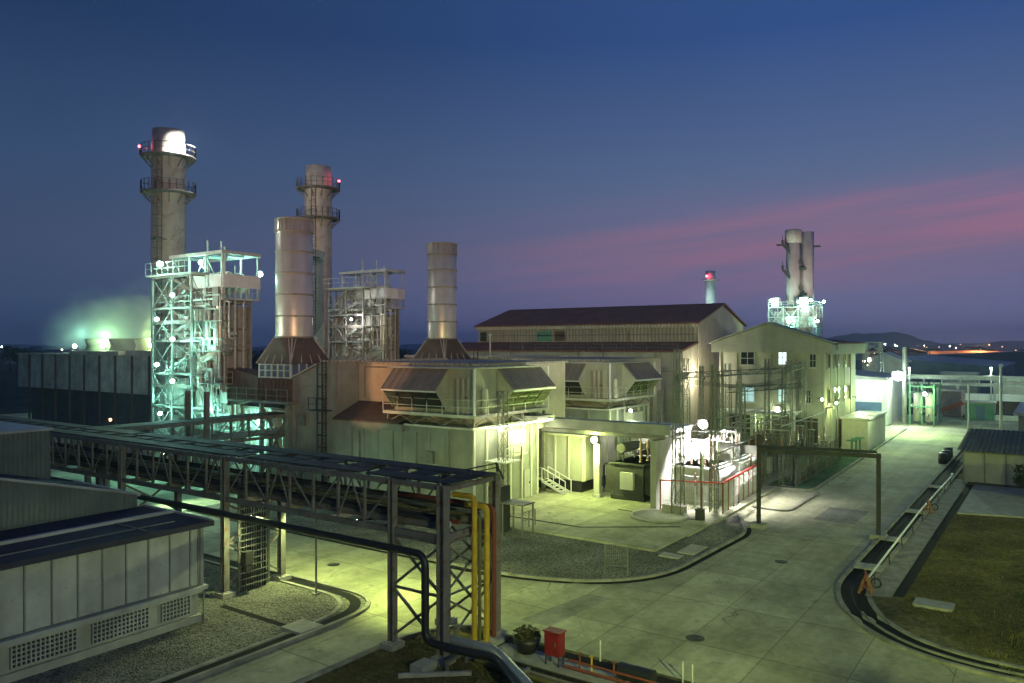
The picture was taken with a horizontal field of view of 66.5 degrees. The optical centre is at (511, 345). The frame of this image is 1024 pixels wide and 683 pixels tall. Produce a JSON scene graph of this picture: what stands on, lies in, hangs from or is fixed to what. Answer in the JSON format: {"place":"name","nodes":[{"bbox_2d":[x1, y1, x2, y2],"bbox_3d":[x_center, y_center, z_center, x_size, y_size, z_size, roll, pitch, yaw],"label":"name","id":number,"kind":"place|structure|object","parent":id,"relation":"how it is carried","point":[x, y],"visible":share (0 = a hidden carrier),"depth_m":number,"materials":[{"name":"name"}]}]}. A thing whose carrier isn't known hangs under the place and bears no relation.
{"place":"outdoors","nodes":[
{"label":"outdoors","id":0,"kind":"place"},
{"bbox_2d":[15,338,233,432],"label":"cooling tower","id":1,"kind":"structure","parent":0,"point":[94,383],"depth_m":111.10,"materials":[{"name":"grey metal"}]},
{"bbox_2d":[0,344,421,347],"bbox_3d":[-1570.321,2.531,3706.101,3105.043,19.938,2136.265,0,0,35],"label":"hills","id":2,"kind":"structure","parent":0,"point":[400,346],"depth_m":3431.18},
{"bbox_2d":[305,628,694,682],"bbox_3d":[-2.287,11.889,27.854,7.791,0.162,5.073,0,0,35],"label":"grass","id":3,"kind":"structure","parent":0,"point":[409,651],"depth_m":28.78,"materials":[{"name":"plant"}]},
{"bbox_2d":[292,624,483,682],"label":"grass island kerb","id":4,"kind":"structure","parent":3,"relation":"on","point":[345,661],"depth_m":29.85,"materials":[{"name":"concrete"}]},
{"bbox_2d":[398,654,529,682],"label":"pipe support","id":5,"kind":"object","parent":3,"relation":"on","point":[424,667],"visible":0.77,"depth_m":28.20,"materials":[{"name":"concrete"}]},
{"bbox_2d":[450,634,532,682],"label":"pipe","id":6,"kind":"object","parent":5,"relation":"on","point":[519,673],"visible":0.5,"depth_m":28.55,"materials":[{"name":"metal"}]},
{"bbox_2d":[462,635,505,659],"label":"pipe plinth","id":7,"kind":"structure","parent":3,"relation":"on","point":[497,640],"depth_m":31.25,"materials":[{"name":"concrete"}]},
{"bbox_2d":[172,466,480,640],"bbox_3d":[-10.006,9.165,36.732,21.470,5.070,0.140,0,0,35],"label":"pipe","id":8,"kind":"object","parent":7,"relation":"on","point":[414,506],"visible":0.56,"depth_m":32.25,"materials":[{"name":"metal"}]},
{"bbox_2d":[452,491,476,640],"bbox_3d":[-1.843,8.735,30.528,1.160,5.930,0.220,0,0,35],"label":"pipe","id":9,"kind":"object","parent":7,"relation":"on","point":[472,497],"visible":0.92,"depth_m":30.16,"materials":[{"name":"metal"}]},
{"bbox_2d":[464,501,489,641],"bbox_3d":[-1.380,8.990,31.181,1.170,5.420,0.240,0,0,35],"label":"pipe","id":10,"kind":"object","parent":7,"relation":"on","point":[485,507],"visible":0.97,"depth_m":30.82,"materials":[{"name":"metal"}]},
{"bbox_2d":[506,637,681,682],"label":"grass island drain","id":11,"kind":"object","parent":3,"relation":"on","point":[595,662],"depth_m":29.02,"materials":[{"name":"concrete"}]},
{"bbox_2d":[3,403,1017,682],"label":"yard pavement","id":12,"kind":"structure","parent":0,"point":[755,613],"depth_m":36.71,"materials":[{"name":"concrete"}]},
{"bbox_2d":[0,421,53,478],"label":"corrugated shed","id":13,"kind":"structure","parent":12,"relation":"on","point":[25,449],"depth_m":38.76,"materials":[{"name":"metal"}]},
{"bbox_2d":[0,474,140,530],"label":"corrugated shed","id":14,"kind":"structure","parent":12,"relation":"on","point":[25,501],"depth_m":33.81,"materials":[{"name":"metal"}]},
{"bbox_2d":[140,127,195,456],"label":"exhaust stack","id":15,"kind":"object","parent":12,"relation":"on","point":[168,158],"visible":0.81,"depth_m":81.55,"materials":[{"name":"brown paint"}]},
{"bbox_2d":[51,390,284,489],"bbox_3d":[-21.372,7.850,68.679,2.940,8.300,36.120,0,0,35],"label":"pipe rack","id":16,"kind":"object","parent":12,"relation":"on","point":[206,421],"visible":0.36,"depth_m":62.71,"materials":[{"name":"metal"}]},
{"bbox_2d":[11,555,365,682],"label":"gravel strip","id":17,"kind":"object","parent":12,"relation":"on","point":[218,631],"visible":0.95,"depth_m":32.15,"materials":[{"name":"gravel"}]},
{"bbox_2d":[0,504,213,682],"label":"panelled building","id":18,"kind":"structure","parent":17,"relation":"on","point":[72,590],"depth_m":30.43,"materials":[{"name":"metal"}]},
{"bbox_2d":[280,619,322,634],"bbox_3d":[-8.860,11.890,32.938,1.300,0.120,1.200,0,0,35],"label":"drain cover","id":19,"kind":"object","parent":17,"relation":"on","point":[300,626],"visible":1,"depth_m":32.85,"materials":[{"name":"concrete"}]},
{"bbox_2d":[145,240,261,468],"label":"boiler tower","id":20,"kind":"structure","parent":12,"relation":"on","point":[209,349],"depth_m":73.26,"materials":[{"name":"metal"}]},
{"bbox_2d":[0,415,506,667],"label":"pipe rack","id":21,"kind":"object","parent":12,"relation":"on","point":[441,516],"visible":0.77,"depth_m":34.95,"materials":[{"name":"metal"}]},
{"bbox_2d":[51,456,435,529],"bbox_3d":[-23.817,6.970,44.877,51.500,0.340,0.340,0,0,35],"label":"pipe","id":22,"kind":"object","parent":21,"relation":"on","point":[373,515],"visible":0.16,"depth_m":35.47,"materials":[{"name":"metal"}]},
{"bbox_2d":[238,472,269,591],"bbox_3d":[-12.656,9.100,38.222,0.231,5.600,1.820,0,0,35],"label":"cable ladder","id":23,"kind":"object","parent":21,"relation":"attached to","point":[253,536],"visible":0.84,"depth_m":38.23,"materials":[{"name":"metal"}]},
{"bbox_2d":[51,446,482,518],"bbox_3d":[-22.383,6.990,46.925,51.500,0.300,0.300,0,0,35],"label":"pipe","id":24,"kind":"object","parent":21,"relation":"on","point":[161,465],"visible":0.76,"depth_m":39.26,"materials":[{"name":"metal"}]},
{"bbox_2d":[51,476,519,682],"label":"pipe","id":25,"kind":"object","parent":21,"relation":"hanging from","point":[495,659],"visible":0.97,"depth_m":30.39,"materials":[{"name":"grey metal"}]},
{"bbox_2d":[398,491,495,636],"bbox_3d":[-2.896,9.050,32.913,5.500,5.300,0.200,0,0,35],"label":"pipe","id":26,"kind":"object","parent":21,"relation":"on","point":[452,500],"visible":0.72,"depth_m":31.32,"materials":[{"name":"metal"}]},
{"bbox_2d":[149,552,370,682],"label":"gravel strip kerb","id":27,"kind":"structure","parent":12,"relation":"on","point":[252,655],"depth_m":31.91,"materials":[{"name":"concrete"}]},
{"bbox_2d":[161,555,360,682],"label":"gravel strip drain","id":28,"kind":"object","parent":12,"relation":"on","point":[355,603],"visible":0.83,"depth_m":34.37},
{"bbox_2d":[240,403,284,473],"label":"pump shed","id":29,"kind":"structure","parent":12,"relation":"on","point":[268,407],"depth_m":71.43,"materials":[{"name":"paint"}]},
{"bbox_2d":[227,216,329,476],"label":"bypass stack","id":30,"kind":"object","parent":12,"relation":"on","point":[293,347],"visible":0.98,"depth_m":68.62,"materials":[{"name":"metal"}]},
{"bbox_2d":[296,164,339,359],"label":"exhaust stack","id":31,"kind":"object","parent":12,"relation":"on","point":[318,189],"visible":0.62,"depth_m":98.33,"materials":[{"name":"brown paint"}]},
{"bbox_2d":[323,259,405,359],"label":"boiler tower","id":32,"kind":"structure","parent":12,"relation":"on","point":[368,332],"depth_m":90.77,"materials":[{"name":"grey metal"}]},
{"bbox_2d":[284,350,567,509],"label":"turbine building","id":33,"kind":"structure","parent":12,"relation":"on","point":[338,409],"depth_m":62.13,"materials":[{"name":"beige metal"}]},
{"bbox_2d":[413,242,470,359],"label":"bypass stack","id":34,"kind":"object","parent":12,"relation":"on","point":[441,341],"visible":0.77,"depth_m":85.48,"materials":[{"name":"silver metal"}]},
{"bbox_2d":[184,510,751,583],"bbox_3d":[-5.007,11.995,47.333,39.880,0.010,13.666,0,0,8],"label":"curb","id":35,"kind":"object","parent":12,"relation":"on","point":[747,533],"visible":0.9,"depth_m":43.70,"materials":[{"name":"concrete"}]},
{"bbox_2d":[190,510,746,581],"bbox_3d":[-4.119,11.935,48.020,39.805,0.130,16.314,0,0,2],"label":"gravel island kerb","id":36,"kind":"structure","parent":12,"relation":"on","point":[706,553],"depth_m":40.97,"materials":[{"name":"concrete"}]},
{"bbox_2d":[204,500,743,578],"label":"gravel island","id":37,"kind":"structure","parent":12,"relation":"on","point":[536,554],"depth_m":45.69,"materials":[{"name":"gravel"}]},
{"bbox_2d":[488,484,535,537],"bbox_3d":[-0.072,10.475,49.736,2.827,2.950,1.454,0,0,35],"label":"gauge cabinet","id":38,"kind":"object","parent":37,"relation":"on","point":[506,501],"visible":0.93,"depth_m":49.61,"materials":[{"name":"metal"}]},
{"bbox_2d":[521,594,609,625],"bbox_3d":[2.520,11.996,35.591,1.495,0.001,4.941,0,0,40],"label":"pavement patch","id":39,"kind":"object","parent":12,"relation":"on","point":[556,614],"visible":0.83,"depth_m":35.32,"materials":[{"name":"concrete"}]},
{"bbox_2d":[471,349,662,458],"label":"turbine building","id":40,"kind":"structure","parent":12,"relation":"on","point":[616,411],"depth_m":77.17,"materials":[{"name":"metal"}]},
{"bbox_2d":[565,361,661,421],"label":"filter house","id":41,"kind":"structure","parent":40,"relation":"on","point":[613,381],"depth_m":74.74,"materials":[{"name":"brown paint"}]},
{"bbox_2d":[591,371,603,398],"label":"door","id":42,"kind":"structure","parent":41,"relation":"in","point":[597,377],"depth_m":73.70,"materials":[{"name":"metal"}]},
{"bbox_2d":[461,303,746,442],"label":"turbine hall","id":43,"kind":"structure","parent":12,"relation":"on","point":[662,331],"depth_m":100.88,"materials":[{"name":"beige metal"}]},
{"bbox_2d":[717,371,723,440],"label":"lattice mast","id":44,"kind":"object","parent":12,"relation":"on","point":[719,399],"visible":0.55,"depth_m":72.13,"materials":[{"name":"metal"}]},
{"bbox_2d":[684,367,789,377],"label":"lattice girder","id":45,"kind":"object","parent":44,"relation":"attached to","point":[737,371],"visible":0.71,"depth_m":72.99,"materials":[{"name":"metal"}]},
{"bbox_2d":[680,367,804,386],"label":"overhead wire","id":46,"kind":"object","parent":45,"relation":"hanging from","point":[707,384],"visible":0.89,"depth_m":72.65,"materials":[{"name":"metal"}]},
{"bbox_2d":[586,430,928,653],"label":"joint line","id":47,"kind":"object","parent":12,"relation":"on","point":[724,563],"visible":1,"depth_m":41.31,"materials":[{"name":"concrete"}]},
{"bbox_2d":[761,429,772,477],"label":"switchgear pole","id":48,"kind":"object","parent":12,"relation":"on","point":[768,464],"visible":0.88,"depth_m":70.53,"materials":[{"name":"metal"}]},
{"bbox_2d":[709,409,823,430],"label":"busbar","id":49,"kind":"object","parent":48,"relation":"attached to","point":[773,419],"visible":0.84,"depth_m":74.58,"materials":[{"name":"paint"}]},
{"bbox_2d":[783,361,793,468],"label":"lattice mast","id":50,"kind":"object","parent":12,"relation":"on","point":[786,394],"visible":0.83,"depth_m":75.78,"materials":[{"name":"metal"}]},
{"bbox_2d":[797,361,807,449],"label":"lattice mast","id":51,"kind":"object","parent":12,"relation":"on","point":[800,391],"visible":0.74,"depth_m":81.75,"materials":[{"name":"metal"}]},
{"bbox_2d":[750,435,887,539],"bbox_3d":[19.501,8.950,49.948,8.190,6.100,1.038,0,0,25],"label":"overhead gantry","id":52,"kind":"object","parent":12,"relation":"on","point":[757,524],"visible":0.99,"depth_m":49.83,"materials":[{"name":"metal"}]},
{"bbox_2d":[768,443,881,488],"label":"verge soil","id":53,"kind":"structure","parent":12,"relation":"on","point":[825,474],"depth_m":72.27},
{"bbox_2d":[761,435,839,487],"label":"wire fence","id":54,"kind":"object","parent":53,"relation":"on","point":[815,462],"visible":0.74,"depth_m":69.62,"materials":[{"name":"metal"}]},
{"bbox_2d":[762,428,906,490],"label":"verge kerb","id":55,"kind":"structure","parent":12,"relation":"on","point":[844,469],"depth_m":71.67,"materials":[{"name":"concrete"}]},
{"bbox_2d":[814,507,868,523],"bbox_3d":[23.274,11.996,55.119,2.700,0.001,5.000,0,0,35],"label":"pavement patch","id":56,"kind":"object","parent":12,"relation":"on","point":[842,515],"visible":1,"depth_m":55.03,"materials":[{"name":"concrete"}]},
{"bbox_2d":[839,410,886,449],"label":"flat store","id":57,"kind":"structure","parent":12,"relation":"on","point":[869,426],"depth_m":90.21,"materials":[{"name":"white paint"}]},
{"bbox_2d":[862,342,883,371],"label":"lattice tower","id":58,"kind":"structure","parent":12,"relation":"on","point":[878,362],"depth_m":137.89,"materials":[{"name":"metal"}]},
{"bbox_2d":[855,370,909,424],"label":"white hall","id":59,"kind":"structure","parent":12,"relation":"on","point":[878,391],"depth_m":118.73,"materials":[{"name":"paint"}]},
{"bbox_2d":[902,347,906,423],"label":"floodlight mast","id":60,"kind":"object","parent":12,"relation":"on","point":[904,386],"visible":0.95,"depth_m":118.97,"materials":[{"name":"grey metal"}]},
{"bbox_2d":[909,382,940,425],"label":"process frame","id":61,"kind":"object","parent":12,"relation":"on","point":[919,404],"visible":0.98,"depth_m":118.17,"materials":[{"name":"green paint"}]},
{"bbox_2d":[836,428,1023,682],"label":"road kerb","id":62,"kind":"structure","parent":12,"relation":"on","point":[846,610],"depth_m":32.73,"materials":[{"name":"concrete"}]},
{"bbox_2d":[841,451,1023,676],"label":"roadside channel","id":63,"kind":"object","parent":12,"relation":"on","point":[861,600],"visible":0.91,"depth_m":39.07,"materials":[{"name":"concrete"}]},
{"bbox_2d":[962,400,996,420],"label":"plant hut","id":64,"kind":"object","parent":12,"relation":"on","point":[982,410],"visible":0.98,"depth_m":125.51,"materials":[{"name":"green paint"}]},
{"bbox_2d":[0,348,1023,416],"bbox_3d":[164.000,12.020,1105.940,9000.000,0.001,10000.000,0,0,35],"label":"ground","id":65,"kind":"structure","parent":0,"point":[13,397],"depth_m":217.20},
{"bbox_2d":[702,271,718,303],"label":"slim chimney","id":66,"kind":"object","parent":65,"relation":"on","point":[710,288],"visible":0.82,"depth_m":198.82,"materials":[{"name":"white paint"}]},
{"bbox_2d":[768,229,822,336],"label":"twin stack","id":67,"kind":"object","parent":65,"relation":"on","point":[798,272],"visible":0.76,"depth_m":198.82,"materials":[{"name":"metal"}]},
{"bbox_2d":[935,389,964,416],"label":"loading shelter","id":68,"kind":"object","parent":65,"relation":"on","point":[952,404],"visible":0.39,"depth_m":132.31,"materials":[{"name":"grey paint"}]},
{"bbox_2d":[940,371,980,393],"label":"plant hut","id":69,"kind":"object","parent":65,"relation":"on","point":[974,389],"visible":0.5,"depth_m":153.13,"materials":[{"name":"metal"}]},
{"bbox_2d":[907,391,1023,420],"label":"wall","id":70,"kind":"structure","parent":65,"relation":"on","point":[1010,402],"depth_m":142.01,"materials":[{"name":"green metal"}]},
{"bbox_2d":[0,0,1023,346],"label":"sky","id":71,"kind":"structure","parent":0,"point":[571,153],"materials":[{"name":"blue"}]},
{"bbox_2d":[498,642,631,682],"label":"service path","id":72,"kind":"structure","parent":0,"point":[535,659],"depth_m":29.23,"materials":[{"name":"concrete"}]},
{"bbox_2d":[513,624,541,654],"bbox_3d":[0.592,11.435,30.481,1.145,1.031,1.153,0,0,35],"label":"planter","id":73,"kind":"object","parent":72,"relation":"on","point":[527,640],"visible":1,"depth_m":30.20,"materials":[{"name":"black plant"}]},
{"bbox_2d":[543,626,566,667],"bbox_3d":[1.589,11.315,29.248,0.750,1.290,0.540,0,0,35],"label":"fire hose box","id":74,"kind":"object","parent":72,"relation":"on","point":[554,641],"visible":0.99,"depth_m":29.10,"materials":[{"name":"red paint"}]},
{"bbox_2d":[563,652,657,682],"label":"valve manifold","id":75,"kind":"object","parent":72,"relation":"on","point":[591,672],"visible":1,"depth_m":27.94,"materials":[{"name":"red paint"}]},
{"bbox_2d":[479,485,776,551],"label":"apron pavement","id":76,"kind":"structure","parent":0,"point":[585,509],"depth_m":53.07,"materials":[{"name":"concrete"}]},
{"bbox_2d":[381,365,555,490],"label":"filter house","id":77,"kind":"structure","parent":76,"relation":"on","point":[464,392],"depth_m":58.45,"materials":[{"name":"white paint"}]},
{"bbox_2d":[454,378,468,413],"bbox_3d":[-3.717,3.700,56.933,1.400,2.600,0.150,0,0,35],"label":"door","id":78,"kind":"structure","parent":77,"relation":"in","point":[461,385],"depth_m":56.90,"materials":[{"name":"metal"}]},
{"bbox_2d":[484,391,521,483],"bbox_3d":[-0.664,7.570,56.498,1.954,8.568,2.054,0,0,35],"label":"access mast","id":79,"kind":"object","parent":76,"relation":"on","point":[502,461],"visible":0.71,"depth_m":56.18,"materials":[{"name":"metal"}]},
{"bbox_2d":[539,466,571,494],"bbox_3d":[2.877,10.899,63.297,3.972,2.068,1.000,0,0,35],"label":"access stair","id":80,"kind":"object","parent":76,"relation":"on","point":[555,484],"visible":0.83,"depth_m":62.76,"materials":[{"name":"metal"}]},
{"bbox_2d":[539,427,617,492],"bbox_3d":[5.105,9.490,66.132,5.900,4.700,6.200,0,0,35],"label":"generator enclosure","id":81,"kind":"object","parent":76,"relation":"on","point":[570,456],"visible":0.55,"depth_m":63.34,"materials":[{"name":"metal"}]},
{"bbox_2d":[511,412,674,489],"bbox_3d":[5.206,8.670,60.262,14.200,6.340,3.700,0,0,35],"label":"bus duct","id":82,"kind":"object","parent":76,"relation":"on","point":[658,431],"visible":0.69,"depth_m":60.17,"materials":[{"name":"metal"}]},
{"bbox_2d":[592,444,602,497],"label":"column","id":83,"kind":"structure","parent":76,"relation":"on","point":[597,493],"depth_m":60.82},
{"bbox_2d":[603,438,654,501],"bbox_3d":[9.667,9.465,61.472,4.680,4.730,4.500,0,0,35],"label":"transformer","id":84,"kind":"object","parent":76,"relation":"on","point":[627,478],"visible":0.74,"depth_m":59.88,"materials":[{"name":"metal"}]},
{"bbox_2d":[630,509,688,522],"bbox_3d":[10.166,11.765,53.920,4.000,0.130,4.000,0,0,35],"label":"sump ring","id":85,"kind":"object","parent":76,"relation":"on","point":[653,515],"visible":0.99,"depth_m":53.81,"materials":[{"name":"concrete"}]},
{"bbox_2d":[650,433,686,508],"bbox_3d":[11.850,9.370,58.723,0.450,4.940,5.800,0,0,35],"label":"firewall","id":86,"kind":"object","parent":76,"relation":"on","point":[660,458],"visible":0.71,"depth_m":56.99,"materials":[{"name":"concrete"}]},
{"bbox_2d":[671,349,684,514],"bbox_3d":[11.657,6.125,54.830,0.765,11.678,0.765,0,0,35],"label":"lattice mast","id":87,"kind":"object","parent":76,"relation":"on","point":[680,392],"visible":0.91,"depth_m":54.75,"materials":[{"name":"metal"}]},
{"bbox_2d":[674,441,734,505],"bbox_3d":[14.181,9.465,59.899,4.680,4.730,4.500,0,0,35],"label":"transformer","id":88,"kind":"object","parent":76,"relation":"on","point":[726,470],"visible":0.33,"depth_m":58.37,"materials":[{"name":"metal"}]},
{"bbox_2d":[670,418,752,459],"bbox_3d":[14.620,7.181,60.934,6.059,2.458,12.607,0,0,35],"label":"bus pipe","id":89,"kind":"object","parent":88,"relation":"on","point":[707,431],"visible":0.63,"depth_m":60.08,"materials":[{"name":"metal"}]},
{"bbox_2d":[660,462,761,513],"bbox_3d":[16.007,10.735,60.210,4.235,2.210,12.685,0,0,35],"label":"steel fence","id":90,"kind":"object","parent":76,"relation":"on","point":[750,480],"visible":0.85,"depth_m":56.19,"materials":[{"name":"metal"}]},
{"bbox_2d":[709,365,716,512],"bbox_3d":[14.279,6.675,55.435,0.465,10.578,0.465,0,0,35],"label":"lattice mast","id":91,"kind":"object","parent":76,"relation":"on","point":[712,377],"visible":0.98,"depth_m":55.38,"materials":[{"name":"metal"}]},
{"bbox_2d":[692,440,733,465],"bbox_3d":[15.986,9.720,62.145,3.300,4.240,0.350,0,0,35],"label":"firewall","id":92,"kind":"object","parent":76,"relation":"on","point":[727,455],"visible":0.21,"depth_m":61.47,"materials":[{"name":"concrete"}]},
{"bbox_2d":[704,432,754,473],"bbox_3d":[17.057,9.465,64.355,4.680,4.730,4.500,0,0,35],"label":"transformer","id":93,"kind":"object","parent":76,"relation":"on","point":[742,465],"visible":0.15,"depth_m":62.96,"materials":[{"name":"metal"}]},
{"bbox_2d":[735,382,741,461],"bbox_3d":[18.163,7.475,62.726,0.465,8.978,0.465,0,0,35],"label":"lattice mast","id":94,"kind":"object","parent":76,"relation":"on","point":[737,393],"visible":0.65,"depth_m":62.67,"materials":[{"name":"metal"}]},
{"bbox_2d":[617,661,656,682],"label":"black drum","id":95,"kind":"object","parent":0,"point":[637,671],"visible":0.92,"depth_m":27.49,"materials":[{"name":"metal"}]},
{"bbox_2d":[658,544,706,558],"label":"paving slab","id":96,"kind":"structure","parent":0,"point":[692,549],"depth_m":44.97,"materials":[{"name":"concrete"}]},
{"bbox_2d":[707,322,865,450],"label":"control building","id":97,"kind":"structure","parent":0,"point":[830,370],"depth_m":88.93,"materials":[{"name":"paint"}]},
{"bbox_2d":[864,352,911,404],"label":"warehouse","id":98,"kind":"structure","parent":0,"point":[892,361],"depth_m":153.38,"materials":[{"name":"metal"}]},
{"bbox_2d":[826,332,958,348],"bbox_3d":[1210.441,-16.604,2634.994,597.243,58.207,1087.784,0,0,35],"label":"hills","id":99,"kind":"structure","parent":0,"point":[893,339],"depth_m":2381.67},
{"bbox_2d":[855,355,1015,393],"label":"warehouse","id":100,"kind":"structure","parent":0,"point":[930,365],"depth_m":169.20,"materials":[{"name":"metal"}]},
{"bbox_2d":[872,430,1023,678],"bbox_3d":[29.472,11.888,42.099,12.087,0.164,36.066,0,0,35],"label":"grass","id":101,"kind":"structure","parent":0,"point":[989,601],"depth_m":37.97,"materials":[{"name":"plant"}]},
{"bbox_2d":[864,479,966,597],"bbox_3d":[28.636,11.950,53.318,1.250,0.001,39.800,0,0,35],"label":"barrier strip","id":102,"kind":"object","parent":101,"relation":"on","point":[892,575],"visible":0.75,"depth_m":46.60,"materials":[{"name":"concrete"}]},
{"bbox_2d":[869,474,953,583],"bbox_3d":[27.833,11.574,53.086,0.310,0.757,37.101,0,0,35],"label":"pipe barrier","id":103,"kind":"object","parent":102,"relation":"on","point":[892,546],"visible":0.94,"depth_m":47.08,"materials":[{"name":"metal"}]},
{"bbox_2d":[894,483,971,596],"bbox_3d":[29.582,11.964,53.144,0.420,0.032,39.000,0,0,35],"label":"lawn drain","id":104,"kind":"object","parent":101,"relation":"on","point":[906,583],"visible":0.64,"depth_m":45.91,"materials":[{"name":"concrete"}]},
{"bbox_2d":[912,597,954,612],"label":"concrete slab","id":105,"kind":"structure","parent":101,"relation":"on","point":[933,604],"depth_m":35.66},
{"bbox_2d":[861,429,1023,676],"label":"channel kerb","id":106,"kind":"structure","parent":101,"relation":"on","point":[875,608],"depth_m":31.69,"materials":[{"name":"concrete"}]},
{"bbox_2d":[907,374,1023,413],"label":"pipe bridge","id":107,"kind":"structure","parent":0,"point":[970,377],"depth_m":138.63,"materials":[{"name":"paint"}]},
{"bbox_2d":[915,351,1023,375],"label":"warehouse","id":108,"kind":"structure","parent":0,"point":[1017,357],"depth_m":254.35,"materials":[{"name":"metal"}]},
{"bbox_2d":[940,341,1023,347],"bbox_3d":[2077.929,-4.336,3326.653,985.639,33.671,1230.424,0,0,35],"label":"hills","id":109,"kind":"structure","parent":0,"point":[1009,344],"depth_m":3129.47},
{"bbox_2d":[957,484,1023,517],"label":"concrete pavement","id":110,"kind":"structure","parent":0,"point":[985,500],"depth_m":58.95,"materials":[{"name":"concrete"}]},
{"bbox_2d":[957,428,1023,488],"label":"white shed","id":111,"kind":"structure","parent":110,"relation":"on","point":[992,457],"depth_m":66.72,"materials":[{"name":"metal"}]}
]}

